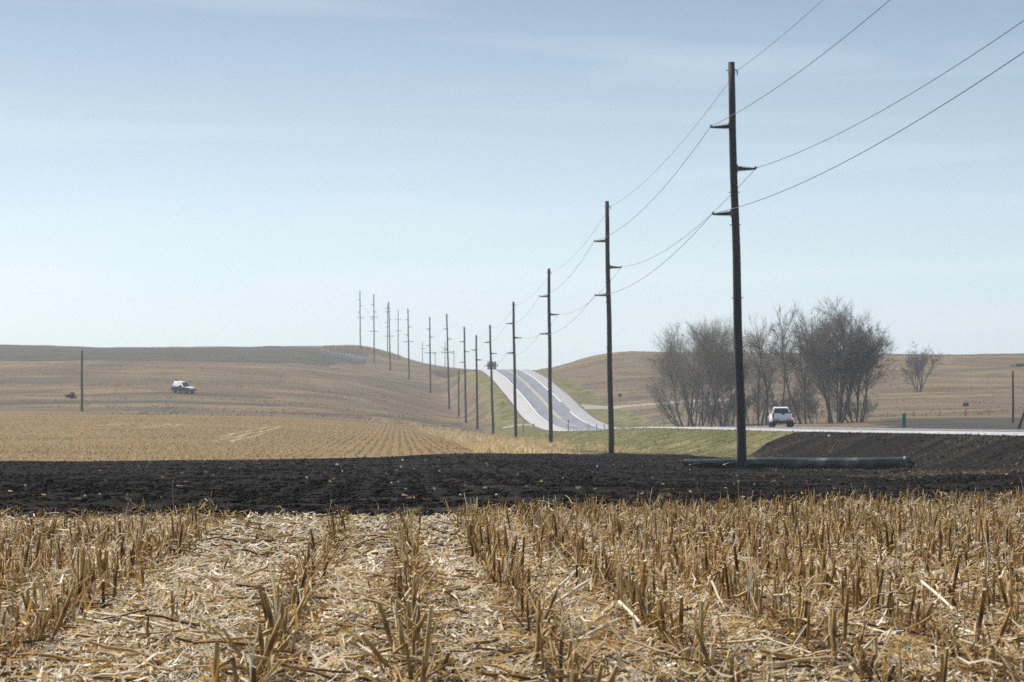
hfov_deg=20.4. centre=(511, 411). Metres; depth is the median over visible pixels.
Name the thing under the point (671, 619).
corn stalk
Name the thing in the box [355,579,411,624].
corn stalk
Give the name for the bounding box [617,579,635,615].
corn stalk
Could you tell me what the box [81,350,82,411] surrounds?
utility pole
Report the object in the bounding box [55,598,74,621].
corn stalk
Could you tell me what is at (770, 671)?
corn stalk
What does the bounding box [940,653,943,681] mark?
corn stalk
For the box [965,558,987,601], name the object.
corn stalk
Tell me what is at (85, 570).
corn stalk
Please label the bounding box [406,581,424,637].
corn stalk
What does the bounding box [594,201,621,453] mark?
utility pole
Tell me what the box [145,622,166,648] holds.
corn stalk
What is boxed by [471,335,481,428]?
utility pole
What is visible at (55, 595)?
corn stalk
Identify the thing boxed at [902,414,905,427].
road sign
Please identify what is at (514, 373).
utility pole
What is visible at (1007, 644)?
corn stalk
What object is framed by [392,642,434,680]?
corn stalk
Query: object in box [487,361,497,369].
lorry
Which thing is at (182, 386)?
offroad car
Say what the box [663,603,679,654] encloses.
corn stalk
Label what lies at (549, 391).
utility pole
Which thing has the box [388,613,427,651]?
corn stalk
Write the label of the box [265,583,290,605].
corn stalk
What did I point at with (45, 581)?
corn stalk
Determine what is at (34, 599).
corn stalk
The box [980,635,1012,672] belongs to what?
corn stalk
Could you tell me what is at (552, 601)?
corn stalk
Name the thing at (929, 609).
corn stalk
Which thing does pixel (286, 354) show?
fallow field
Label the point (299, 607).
corn stalk
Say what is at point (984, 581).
corn stalk
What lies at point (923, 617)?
corn stalk
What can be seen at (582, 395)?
grass verge
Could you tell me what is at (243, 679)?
corn stalk
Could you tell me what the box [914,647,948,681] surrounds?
corn stalk
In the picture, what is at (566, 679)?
corn stalk
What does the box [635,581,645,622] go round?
corn stalk
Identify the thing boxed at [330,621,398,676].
corn stalk
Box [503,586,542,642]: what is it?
corn stalk
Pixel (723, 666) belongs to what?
corn stalk
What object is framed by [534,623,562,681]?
corn stalk
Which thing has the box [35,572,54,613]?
corn stalk
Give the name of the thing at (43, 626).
corn stalk
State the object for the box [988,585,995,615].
corn stalk
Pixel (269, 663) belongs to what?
corn stalk
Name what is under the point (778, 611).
corn stalk
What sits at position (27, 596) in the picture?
corn stalk
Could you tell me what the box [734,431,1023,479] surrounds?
sparse mound grass
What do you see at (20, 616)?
corn stalk
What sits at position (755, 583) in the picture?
corn stalk
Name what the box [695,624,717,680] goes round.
corn stalk
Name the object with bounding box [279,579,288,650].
corn stalk
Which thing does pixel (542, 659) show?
corn stalk
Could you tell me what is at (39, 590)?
corn stalk
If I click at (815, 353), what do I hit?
bare tree
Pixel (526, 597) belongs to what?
corn stalk
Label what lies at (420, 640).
corn stalk
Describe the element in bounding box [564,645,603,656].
fallen corn stalk
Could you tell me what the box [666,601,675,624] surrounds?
corn stalk
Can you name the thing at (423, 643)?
fallen corn stalk
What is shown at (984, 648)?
corn stalk
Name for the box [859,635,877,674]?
corn stalk
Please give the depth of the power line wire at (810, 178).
90.24 m
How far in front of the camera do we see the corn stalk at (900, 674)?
13.40 m
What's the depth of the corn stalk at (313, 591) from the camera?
19.22 m
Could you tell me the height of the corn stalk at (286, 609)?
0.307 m
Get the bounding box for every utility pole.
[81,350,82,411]
[356,291,363,346]
[370,294,377,361]
[385,302,393,370]
[385,304,389,351]
[395,310,400,353]
[406,309,411,378]
[426,317,430,392]
[441,314,453,409]
[458,370,459,416]
[460,326,469,422]
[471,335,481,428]
[484,325,496,433]
[506,302,521,438]
[539,268,558,442]
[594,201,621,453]
[710,62,756,468]
[1012,371,1013,422]
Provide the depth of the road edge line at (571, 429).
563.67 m
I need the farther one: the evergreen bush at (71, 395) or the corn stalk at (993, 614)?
the evergreen bush at (71, 395)
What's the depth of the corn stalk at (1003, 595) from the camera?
17.64 m
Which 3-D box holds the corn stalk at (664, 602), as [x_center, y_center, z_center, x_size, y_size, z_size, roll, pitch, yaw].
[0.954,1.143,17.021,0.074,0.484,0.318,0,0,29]
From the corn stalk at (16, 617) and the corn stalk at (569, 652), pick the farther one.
the corn stalk at (16, 617)
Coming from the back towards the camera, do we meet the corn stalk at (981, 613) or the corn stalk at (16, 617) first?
the corn stalk at (16, 617)
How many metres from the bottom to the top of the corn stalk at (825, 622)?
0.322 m
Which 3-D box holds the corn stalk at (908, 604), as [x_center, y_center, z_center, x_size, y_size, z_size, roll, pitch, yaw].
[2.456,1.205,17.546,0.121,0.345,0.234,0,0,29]
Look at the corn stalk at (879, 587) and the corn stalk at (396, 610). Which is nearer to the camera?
the corn stalk at (396, 610)
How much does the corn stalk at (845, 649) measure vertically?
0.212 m
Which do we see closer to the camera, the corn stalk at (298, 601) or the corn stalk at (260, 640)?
the corn stalk at (260, 640)
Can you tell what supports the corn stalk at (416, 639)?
on the stubble ground at (304, 675)
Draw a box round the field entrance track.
[503,424,532,427]
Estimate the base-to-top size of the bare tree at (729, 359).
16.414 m
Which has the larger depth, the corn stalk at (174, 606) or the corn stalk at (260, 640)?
the corn stalk at (174, 606)
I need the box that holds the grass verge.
[451,370,796,457]
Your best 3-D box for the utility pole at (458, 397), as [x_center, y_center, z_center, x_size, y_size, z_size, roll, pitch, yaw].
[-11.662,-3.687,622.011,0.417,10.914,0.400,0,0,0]
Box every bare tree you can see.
[640,367,704,426]
[645,319,753,426]
[656,313,780,426]
[733,315,794,425]
[743,326,799,424]
[758,300,827,423]
[787,293,895,423]
[790,319,900,422]
[896,342,944,391]
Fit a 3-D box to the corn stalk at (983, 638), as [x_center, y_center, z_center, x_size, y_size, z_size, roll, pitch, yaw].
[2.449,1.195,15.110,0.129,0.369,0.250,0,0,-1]
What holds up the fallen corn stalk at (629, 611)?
on the stubble ground at (304, 675)
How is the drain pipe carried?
on the ploughed soil
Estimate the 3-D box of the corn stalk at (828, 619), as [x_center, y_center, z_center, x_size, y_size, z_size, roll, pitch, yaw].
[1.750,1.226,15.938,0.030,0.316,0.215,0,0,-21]
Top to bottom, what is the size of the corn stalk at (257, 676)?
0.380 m
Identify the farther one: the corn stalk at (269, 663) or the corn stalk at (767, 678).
the corn stalk at (269, 663)
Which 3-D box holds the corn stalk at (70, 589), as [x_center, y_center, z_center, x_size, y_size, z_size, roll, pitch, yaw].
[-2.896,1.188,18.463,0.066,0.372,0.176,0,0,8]
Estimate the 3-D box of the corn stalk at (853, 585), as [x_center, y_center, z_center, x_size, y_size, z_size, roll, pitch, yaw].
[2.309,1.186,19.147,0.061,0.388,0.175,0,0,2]
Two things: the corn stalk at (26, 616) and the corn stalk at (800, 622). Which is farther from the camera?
the corn stalk at (800, 622)
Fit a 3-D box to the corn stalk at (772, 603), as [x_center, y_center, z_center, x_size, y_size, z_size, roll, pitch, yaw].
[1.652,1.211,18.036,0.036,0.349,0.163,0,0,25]
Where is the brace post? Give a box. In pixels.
[1017,410,1023,428]
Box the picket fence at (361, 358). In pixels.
[322,349,365,363]
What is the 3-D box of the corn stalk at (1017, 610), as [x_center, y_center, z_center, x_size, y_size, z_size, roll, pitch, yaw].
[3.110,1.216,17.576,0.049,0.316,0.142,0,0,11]
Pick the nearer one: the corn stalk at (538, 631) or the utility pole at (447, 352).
the corn stalk at (538, 631)
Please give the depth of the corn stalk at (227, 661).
13.17 m
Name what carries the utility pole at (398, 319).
on the hillside
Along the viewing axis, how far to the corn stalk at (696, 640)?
15.39 m
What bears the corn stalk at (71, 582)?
on the stubble ground at (304, 675)
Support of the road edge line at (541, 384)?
on the road at (561, 409)
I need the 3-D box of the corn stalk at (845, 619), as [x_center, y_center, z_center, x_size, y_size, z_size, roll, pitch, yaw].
[1.703,1.160,15.257,0.192,0.448,0.153,0,0,-28]
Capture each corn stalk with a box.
[0,589,48,638]
[1,572,15,634]
[1,629,17,652]
[2,604,18,647]
[9,597,42,649]
[14,607,22,626]
[16,580,41,600]
[20,598,32,640]
[21,591,34,629]
[22,576,45,605]
[26,589,30,624]
[32,575,81,645]
[32,585,35,625]
[33,581,59,616]
[33,609,50,649]
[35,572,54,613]
[37,606,55,631]
[39,564,54,610]
[40,604,55,628]
[41,573,66,607]
[41,608,57,640]
[47,582,54,622]
[49,583,76,640]
[49,587,54,622]
[54,594,63,616]
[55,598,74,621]
[56,587,69,619]
[59,590,66,624]
[60,591,83,621]
[63,575,74,597]
[68,566,74,617]
[80,591,100,631]
[81,559,94,614]
[136,616,148,629]
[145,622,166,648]
[165,560,183,618]
[171,580,190,617]
[173,573,200,611]
[198,615,248,670]
[206,619,226,681]
[208,636,307,681]
[219,656,266,681]
[228,626,291,681]
[231,641,281,681]
[233,639,262,681]
[240,581,281,653]
[240,634,268,677]
[240,651,304,681]
[243,563,288,654]
[243,624,264,680]
[256,569,303,601]
[256,610,285,680]
[258,588,293,642]
[259,559,286,629]
[262,593,302,651]
[262,651,300,681]
[264,636,267,664]
[265,573,288,639]
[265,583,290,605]
[272,595,287,636]
[275,587,310,608]
[277,634,292,654]
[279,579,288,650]
[287,585,329,630]
[289,604,297,655]
[290,596,313,622]
[291,584,296,609]
[297,585,299,620]
[298,583,311,617]
[303,567,324,610]
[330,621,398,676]
[346,664,381,681]
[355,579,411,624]
[371,630,398,646]
[377,600,400,663]
[377,603,426,638]
[382,555,450,597]
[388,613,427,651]
[388,618,406,665]
[391,549,432,611]
[391,575,401,616]
[392,599,404,620]
[392,611,423,648]
[392,622,415,661]
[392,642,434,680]
[393,599,412,635]
[398,583,410,608]
[401,587,411,607]
[403,582,433,623]
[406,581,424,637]
[406,629,422,654]
[407,629,436,654]
[408,637,447,648]
[411,576,418,619]
[419,635,440,681]
[422,656,424,681]
[424,604,438,681]
[428,638,443,681]
[438,625,478,677]
[494,604,526,630]
[498,580,528,611]
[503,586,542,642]
[517,595,537,629]
[518,585,539,613]
[521,578,542,617]
[521,580,588,627]
[526,598,533,637]
[527,572,570,656]
[533,595,544,665]
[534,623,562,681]
[540,624,544,670]
[540,624,563,673]
[541,567,580,602]
[541,585,558,631]
[542,583,560,624]
[544,597,581,648]
[545,606,559,627]
[548,594,596,616]
[551,667,618,681]
[558,617,606,681]
[564,618,618,650]
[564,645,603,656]
[565,597,584,666]
[565,646,580,681]
[567,633,604,680]
[569,641,588,681]
[573,658,601,671]
[579,647,606,679]
[580,658,609,681]
[595,663,603,681]
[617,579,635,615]
[618,600,649,632]
[624,566,632,602]
[632,575,648,606]
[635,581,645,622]
[636,587,652,630]
[639,564,644,612]
[641,576,663,600]
[647,581,651,625]
[650,629,682,655]
[651,611,693,633]
[656,599,659,630]
[659,600,667,642]
[660,596,683,645]
[663,563,672,628]
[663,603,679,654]
[664,632,695,671]
[665,613,690,641]
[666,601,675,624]
[670,604,679,642]
[671,654,710,681]
[674,632,692,646]
[675,630,727,680]
[680,622,698,644]
[690,614,722,658]
[691,601,709,651]
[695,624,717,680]
[699,599,703,677]
[703,632,714,661]
[707,656,740,680]
[713,650,744,681]
[717,611,735,681]
[721,635,766,681]
[727,548,756,614]
[729,660,735,681]
[734,553,755,606]
[736,652,754,681]
[746,572,757,608]
[748,570,763,617]
[750,587,771,615]
[751,546,770,609]
[753,588,756,616]
[763,659,776,681]
[763,661,769,681]
[764,604,781,627]
[768,562,790,610]
[768,576,778,624]
[769,555,784,616]
[771,628,778,681]
[772,571,787,624]
[773,564,777,617]
[774,579,823,639]
[780,617,823,646]
[788,605,798,634]
[789,608,792,639]
[794,593,806,645]
[796,601,830,652]
[797,606,809,648]
[799,597,830,639]
[808,586,849,663]
[813,601,831,642]
[817,626,874,658]
[821,605,842,648]
[823,591,832,661]
[830,645,862,681]
[831,609,852,668]
[837,565,859,618]
[843,633,880,658]
[849,560,856,613]
[852,630,872,681]
[853,543,891,613]
[854,617,869,660]
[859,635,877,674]
[863,648,890,681]
[864,571,872,614]
[865,624,895,681]
[869,577,876,609]
[872,567,883,618]
[872,588,896,625]
[877,568,907,614]
[886,637,923,681]
[888,576,907,623]
[890,641,913,681]
[891,583,896,616]
[891,637,938,681]
[895,598,909,623]
[899,581,914,629]
[906,585,916,626]
[909,569,920,634]
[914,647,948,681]
[917,645,955,681]
[918,587,925,636]
[918,602,934,631]
[920,580,961,615]
[921,586,937,632]
[931,626,946,644]
[936,597,951,639]
[936,624,960,640]
[938,622,954,656]
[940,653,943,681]
[942,611,965,644]
[955,625,1007,649]
[960,601,987,666]
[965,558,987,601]
[967,625,1001,656]
[973,588,985,648]
[974,623,985,658]
[975,639,1010,665]
[979,643,996,664]
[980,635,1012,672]
[981,649,1002,673]
[982,564,992,616]
[985,567,1015,622]
[986,577,997,610]
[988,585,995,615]
[988,604,1014,659]
[989,591,1009,615]
[990,593,1022,624]
[992,572,994,599]
[994,571,1012,626]
[997,649,1023,674]
[1008,587,1016,629]
[1009,569,1013,605]
[1012,588,1019,628]
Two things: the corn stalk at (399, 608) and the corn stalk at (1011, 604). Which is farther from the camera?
the corn stalk at (399, 608)
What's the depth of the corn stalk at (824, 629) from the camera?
15.60 m
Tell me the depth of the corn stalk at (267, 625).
16.20 m
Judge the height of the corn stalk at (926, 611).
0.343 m
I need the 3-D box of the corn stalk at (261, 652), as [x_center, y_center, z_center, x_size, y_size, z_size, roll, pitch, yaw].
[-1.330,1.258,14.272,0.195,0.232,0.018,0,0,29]
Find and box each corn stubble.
[0,478,1023,675]
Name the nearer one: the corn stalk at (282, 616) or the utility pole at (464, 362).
the corn stalk at (282, 616)
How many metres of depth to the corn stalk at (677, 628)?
16.10 m
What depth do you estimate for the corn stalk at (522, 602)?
18.32 m
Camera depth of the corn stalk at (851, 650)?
14.92 m
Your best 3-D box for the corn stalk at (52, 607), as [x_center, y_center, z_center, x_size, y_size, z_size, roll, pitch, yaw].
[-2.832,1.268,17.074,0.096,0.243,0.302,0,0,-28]
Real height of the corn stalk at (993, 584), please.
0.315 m
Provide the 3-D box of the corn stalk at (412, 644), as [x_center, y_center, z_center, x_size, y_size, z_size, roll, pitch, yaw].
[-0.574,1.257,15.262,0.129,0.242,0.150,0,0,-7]
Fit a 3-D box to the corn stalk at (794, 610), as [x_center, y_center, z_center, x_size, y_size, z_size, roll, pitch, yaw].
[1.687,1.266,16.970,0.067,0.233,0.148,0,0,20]
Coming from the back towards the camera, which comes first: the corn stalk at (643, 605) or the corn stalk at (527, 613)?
the corn stalk at (643, 605)
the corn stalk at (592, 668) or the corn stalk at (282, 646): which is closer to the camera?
the corn stalk at (592, 668)
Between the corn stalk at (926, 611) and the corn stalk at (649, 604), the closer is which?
the corn stalk at (926, 611)
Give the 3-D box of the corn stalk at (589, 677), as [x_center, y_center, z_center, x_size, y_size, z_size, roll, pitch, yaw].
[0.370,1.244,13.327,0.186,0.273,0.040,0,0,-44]
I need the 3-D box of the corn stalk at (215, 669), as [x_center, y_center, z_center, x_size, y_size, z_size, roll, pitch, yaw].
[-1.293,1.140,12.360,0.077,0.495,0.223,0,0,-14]
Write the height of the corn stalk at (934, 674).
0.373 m
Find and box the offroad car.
[171,381,195,393]
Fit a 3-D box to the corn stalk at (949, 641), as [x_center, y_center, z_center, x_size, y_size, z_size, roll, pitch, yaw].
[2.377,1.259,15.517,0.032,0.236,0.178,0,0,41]
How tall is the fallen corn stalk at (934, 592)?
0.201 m
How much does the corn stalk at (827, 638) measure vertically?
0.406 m
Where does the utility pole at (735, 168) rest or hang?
on the ploughed soil
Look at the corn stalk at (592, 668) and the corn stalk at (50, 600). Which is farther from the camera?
the corn stalk at (50, 600)
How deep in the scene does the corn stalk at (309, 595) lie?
18.05 m
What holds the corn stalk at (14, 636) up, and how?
on the stubble ground at (304, 675)
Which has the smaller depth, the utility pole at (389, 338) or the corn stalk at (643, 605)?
the corn stalk at (643, 605)
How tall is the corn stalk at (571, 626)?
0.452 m
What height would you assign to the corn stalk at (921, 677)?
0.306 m
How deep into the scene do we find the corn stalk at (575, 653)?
13.86 m
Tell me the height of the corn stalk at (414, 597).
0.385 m
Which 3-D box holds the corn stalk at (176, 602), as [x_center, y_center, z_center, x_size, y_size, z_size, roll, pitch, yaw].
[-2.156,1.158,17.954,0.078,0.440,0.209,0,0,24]
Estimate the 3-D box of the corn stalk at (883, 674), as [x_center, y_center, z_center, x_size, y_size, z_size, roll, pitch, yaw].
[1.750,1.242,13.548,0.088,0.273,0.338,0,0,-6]
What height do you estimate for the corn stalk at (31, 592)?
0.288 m
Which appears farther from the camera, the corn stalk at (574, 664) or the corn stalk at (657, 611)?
the corn stalk at (657, 611)
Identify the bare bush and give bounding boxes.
[692,390,735,426]
[726,387,771,424]
[765,386,823,422]
[786,380,853,422]
[831,396,878,421]
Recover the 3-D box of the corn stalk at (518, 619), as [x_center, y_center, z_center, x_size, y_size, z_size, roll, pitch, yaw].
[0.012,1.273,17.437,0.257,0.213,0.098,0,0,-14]
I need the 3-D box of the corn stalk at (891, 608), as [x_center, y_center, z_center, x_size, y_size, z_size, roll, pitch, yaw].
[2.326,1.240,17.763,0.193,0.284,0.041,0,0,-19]
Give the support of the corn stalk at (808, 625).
on the stubble ground at (304, 675)
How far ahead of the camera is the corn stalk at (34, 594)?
17.66 m
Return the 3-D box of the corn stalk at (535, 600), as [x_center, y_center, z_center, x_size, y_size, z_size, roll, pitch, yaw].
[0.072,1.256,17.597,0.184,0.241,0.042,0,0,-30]
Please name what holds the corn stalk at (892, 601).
on the stubble ground at (304, 675)
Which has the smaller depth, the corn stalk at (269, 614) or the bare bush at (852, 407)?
the corn stalk at (269, 614)
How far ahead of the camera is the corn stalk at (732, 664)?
13.12 m
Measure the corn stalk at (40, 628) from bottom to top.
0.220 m
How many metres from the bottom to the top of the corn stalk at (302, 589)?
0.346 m
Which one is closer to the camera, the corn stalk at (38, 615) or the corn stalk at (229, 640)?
the corn stalk at (229, 640)
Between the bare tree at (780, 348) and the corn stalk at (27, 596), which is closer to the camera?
the corn stalk at (27, 596)
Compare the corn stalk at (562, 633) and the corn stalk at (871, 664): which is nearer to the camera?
the corn stalk at (871, 664)
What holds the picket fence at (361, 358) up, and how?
on the hillside
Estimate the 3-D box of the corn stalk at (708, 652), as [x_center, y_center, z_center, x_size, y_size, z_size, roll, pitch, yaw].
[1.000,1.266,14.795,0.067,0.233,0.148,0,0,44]
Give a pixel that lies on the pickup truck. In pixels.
(781, 415)
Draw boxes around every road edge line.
[492,369,974,430]
[518,369,560,401]
[570,411,985,429]
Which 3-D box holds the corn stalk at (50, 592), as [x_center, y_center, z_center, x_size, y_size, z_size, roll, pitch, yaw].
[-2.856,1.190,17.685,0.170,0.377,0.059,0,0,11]
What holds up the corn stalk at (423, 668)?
on the stubble ground at (304, 675)
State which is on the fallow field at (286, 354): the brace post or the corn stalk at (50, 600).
the brace post
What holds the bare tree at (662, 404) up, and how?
on the hillside
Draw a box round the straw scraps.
[8,431,1018,504]
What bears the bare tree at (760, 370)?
on the hillside
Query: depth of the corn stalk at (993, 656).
14.56 m
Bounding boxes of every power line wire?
[358,52,1023,371]
[364,0,889,349]
[364,20,1023,360]
[367,0,822,333]
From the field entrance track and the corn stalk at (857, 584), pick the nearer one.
the corn stalk at (857, 584)
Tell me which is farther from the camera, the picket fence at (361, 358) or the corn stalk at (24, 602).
the picket fence at (361, 358)
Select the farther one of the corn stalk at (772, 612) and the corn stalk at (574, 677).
the corn stalk at (772, 612)
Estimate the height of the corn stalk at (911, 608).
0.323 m
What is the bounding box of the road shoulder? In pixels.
[481,370,1023,435]
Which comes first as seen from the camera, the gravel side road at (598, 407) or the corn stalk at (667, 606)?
the corn stalk at (667, 606)
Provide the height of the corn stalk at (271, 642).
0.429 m
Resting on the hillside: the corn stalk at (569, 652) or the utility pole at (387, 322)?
the utility pole at (387, 322)
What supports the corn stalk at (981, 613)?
on the stubble ground at (304, 675)
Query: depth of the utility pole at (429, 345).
769.86 m
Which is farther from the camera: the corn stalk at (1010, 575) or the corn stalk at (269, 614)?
the corn stalk at (1010, 575)
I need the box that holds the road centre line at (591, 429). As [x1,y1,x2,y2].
[504,369,927,429]
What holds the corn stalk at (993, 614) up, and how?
on the stubble ground at (304, 675)
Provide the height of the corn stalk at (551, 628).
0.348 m
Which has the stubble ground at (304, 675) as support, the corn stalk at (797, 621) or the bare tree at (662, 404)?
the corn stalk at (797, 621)
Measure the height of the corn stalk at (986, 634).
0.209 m
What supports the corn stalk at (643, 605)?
on the stubble ground at (304, 675)
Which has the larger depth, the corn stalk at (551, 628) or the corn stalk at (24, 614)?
the corn stalk at (24, 614)
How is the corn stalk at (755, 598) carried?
on the stubble ground at (304, 675)
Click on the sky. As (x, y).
(174, 173)
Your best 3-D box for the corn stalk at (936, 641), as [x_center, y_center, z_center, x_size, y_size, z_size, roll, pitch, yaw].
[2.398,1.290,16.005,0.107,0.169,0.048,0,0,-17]
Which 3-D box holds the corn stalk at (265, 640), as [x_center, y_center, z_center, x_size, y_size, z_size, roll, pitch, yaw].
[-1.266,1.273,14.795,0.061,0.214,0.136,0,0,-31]
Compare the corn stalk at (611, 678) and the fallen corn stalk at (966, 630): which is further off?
the fallen corn stalk at (966, 630)
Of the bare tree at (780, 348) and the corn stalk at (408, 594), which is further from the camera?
the bare tree at (780, 348)
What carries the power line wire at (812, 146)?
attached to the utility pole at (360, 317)
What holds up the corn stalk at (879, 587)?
on the stubble ground at (304, 675)
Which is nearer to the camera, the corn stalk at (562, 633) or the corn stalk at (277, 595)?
the corn stalk at (562, 633)
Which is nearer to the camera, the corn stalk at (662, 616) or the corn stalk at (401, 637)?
the corn stalk at (401, 637)
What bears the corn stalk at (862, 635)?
on the stubble ground at (304, 675)
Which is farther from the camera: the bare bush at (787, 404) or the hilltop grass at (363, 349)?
the hilltop grass at (363, 349)
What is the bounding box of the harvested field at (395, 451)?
[0,414,570,461]
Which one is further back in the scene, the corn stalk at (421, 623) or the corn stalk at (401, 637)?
the corn stalk at (421, 623)
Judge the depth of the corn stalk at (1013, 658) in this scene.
14.23 m
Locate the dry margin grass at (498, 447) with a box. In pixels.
[367,417,654,453]
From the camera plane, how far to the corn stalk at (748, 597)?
18.90 m
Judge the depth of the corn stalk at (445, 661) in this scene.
14.41 m
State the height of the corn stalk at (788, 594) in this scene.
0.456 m
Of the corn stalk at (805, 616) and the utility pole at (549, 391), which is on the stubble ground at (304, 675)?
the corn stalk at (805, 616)
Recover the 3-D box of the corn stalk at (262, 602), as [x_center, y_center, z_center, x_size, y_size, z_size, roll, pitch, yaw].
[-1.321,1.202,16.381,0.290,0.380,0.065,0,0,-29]
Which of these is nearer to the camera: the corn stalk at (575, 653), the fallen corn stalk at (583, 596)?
the corn stalk at (575, 653)
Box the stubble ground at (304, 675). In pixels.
[0,506,1023,681]
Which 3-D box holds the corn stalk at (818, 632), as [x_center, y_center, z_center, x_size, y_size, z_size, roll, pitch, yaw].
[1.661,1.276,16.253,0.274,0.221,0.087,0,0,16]
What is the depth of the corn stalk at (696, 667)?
13.69 m
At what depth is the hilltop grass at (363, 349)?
1066.63 m
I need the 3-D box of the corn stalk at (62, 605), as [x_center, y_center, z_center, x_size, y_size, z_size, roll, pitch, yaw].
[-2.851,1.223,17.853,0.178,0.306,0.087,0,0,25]
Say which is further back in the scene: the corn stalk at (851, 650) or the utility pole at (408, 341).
the utility pole at (408, 341)
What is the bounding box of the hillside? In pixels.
[0,345,1023,521]
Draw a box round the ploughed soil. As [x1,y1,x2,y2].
[0,431,1023,520]
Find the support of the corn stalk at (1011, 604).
on the stubble ground at (304, 675)
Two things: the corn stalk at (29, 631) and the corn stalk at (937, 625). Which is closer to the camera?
the corn stalk at (29, 631)
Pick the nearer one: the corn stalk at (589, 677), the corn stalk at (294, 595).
the corn stalk at (589, 677)
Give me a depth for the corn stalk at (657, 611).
17.52 m
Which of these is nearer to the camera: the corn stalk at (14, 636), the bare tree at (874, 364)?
the corn stalk at (14, 636)
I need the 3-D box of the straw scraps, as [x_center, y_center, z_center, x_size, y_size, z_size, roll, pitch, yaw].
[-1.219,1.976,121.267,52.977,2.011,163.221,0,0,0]
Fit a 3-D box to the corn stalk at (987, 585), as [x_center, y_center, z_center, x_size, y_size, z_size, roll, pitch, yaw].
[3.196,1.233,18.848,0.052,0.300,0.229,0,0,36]
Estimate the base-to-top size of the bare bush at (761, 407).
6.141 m
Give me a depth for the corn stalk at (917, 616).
17.20 m
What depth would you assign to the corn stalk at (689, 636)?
15.96 m
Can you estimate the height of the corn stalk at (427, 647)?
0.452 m
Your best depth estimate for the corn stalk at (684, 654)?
14.68 m
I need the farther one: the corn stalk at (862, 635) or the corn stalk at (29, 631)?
the corn stalk at (29, 631)
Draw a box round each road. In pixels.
[489,369,1023,431]
[580,398,727,408]
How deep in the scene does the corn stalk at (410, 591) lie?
18.51 m
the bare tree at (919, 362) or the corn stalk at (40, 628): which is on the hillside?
the bare tree at (919, 362)
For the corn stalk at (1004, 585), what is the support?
on the stubble ground at (304, 675)
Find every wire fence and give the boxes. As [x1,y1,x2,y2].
[588,420,723,428]
[887,408,1014,416]
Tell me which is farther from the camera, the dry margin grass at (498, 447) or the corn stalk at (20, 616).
the dry margin grass at (498, 447)
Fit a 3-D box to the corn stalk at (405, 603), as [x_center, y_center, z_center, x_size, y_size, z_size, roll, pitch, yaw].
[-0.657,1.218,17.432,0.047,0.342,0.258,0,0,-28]
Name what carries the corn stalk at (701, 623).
on the stubble ground at (304, 675)
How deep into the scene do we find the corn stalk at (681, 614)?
16.18 m
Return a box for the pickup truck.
[766,407,794,426]
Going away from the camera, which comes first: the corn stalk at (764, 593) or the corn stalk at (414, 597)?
the corn stalk at (414, 597)
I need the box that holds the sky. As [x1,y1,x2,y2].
[0,0,1023,369]
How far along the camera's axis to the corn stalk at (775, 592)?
17.82 m
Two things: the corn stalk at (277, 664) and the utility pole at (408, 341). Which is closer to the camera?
the corn stalk at (277, 664)
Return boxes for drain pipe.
[683,456,915,469]
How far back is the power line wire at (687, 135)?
140.97 m
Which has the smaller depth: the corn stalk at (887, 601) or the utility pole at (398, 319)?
the corn stalk at (887, 601)
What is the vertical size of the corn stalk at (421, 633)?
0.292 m
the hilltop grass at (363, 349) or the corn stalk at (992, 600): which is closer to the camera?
the corn stalk at (992, 600)
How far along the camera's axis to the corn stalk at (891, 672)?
13.59 m
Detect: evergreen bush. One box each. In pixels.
[64,392,76,397]
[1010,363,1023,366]
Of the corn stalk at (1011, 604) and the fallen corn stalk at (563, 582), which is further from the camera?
the fallen corn stalk at (563, 582)
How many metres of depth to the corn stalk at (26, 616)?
16.36 m
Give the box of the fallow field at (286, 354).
[0,345,1023,429]
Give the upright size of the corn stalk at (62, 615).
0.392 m
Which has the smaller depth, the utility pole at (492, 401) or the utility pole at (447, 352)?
the utility pole at (492, 401)
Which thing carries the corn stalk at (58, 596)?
on the stubble ground at (304, 675)
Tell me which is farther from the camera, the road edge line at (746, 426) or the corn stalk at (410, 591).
the road edge line at (746, 426)
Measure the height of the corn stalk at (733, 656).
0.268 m
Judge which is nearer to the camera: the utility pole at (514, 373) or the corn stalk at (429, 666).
the corn stalk at (429, 666)
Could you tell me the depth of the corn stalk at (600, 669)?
12.58 m
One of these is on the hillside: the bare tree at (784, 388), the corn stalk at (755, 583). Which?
the bare tree at (784, 388)
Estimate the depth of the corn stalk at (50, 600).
18.07 m
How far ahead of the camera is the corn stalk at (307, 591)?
18.82 m
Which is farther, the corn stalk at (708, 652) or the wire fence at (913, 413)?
the wire fence at (913, 413)
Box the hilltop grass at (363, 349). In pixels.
[324,345,401,359]
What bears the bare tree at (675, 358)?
on the hillside
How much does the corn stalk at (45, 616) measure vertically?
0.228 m
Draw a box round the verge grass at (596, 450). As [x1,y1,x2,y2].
[494,425,1005,457]

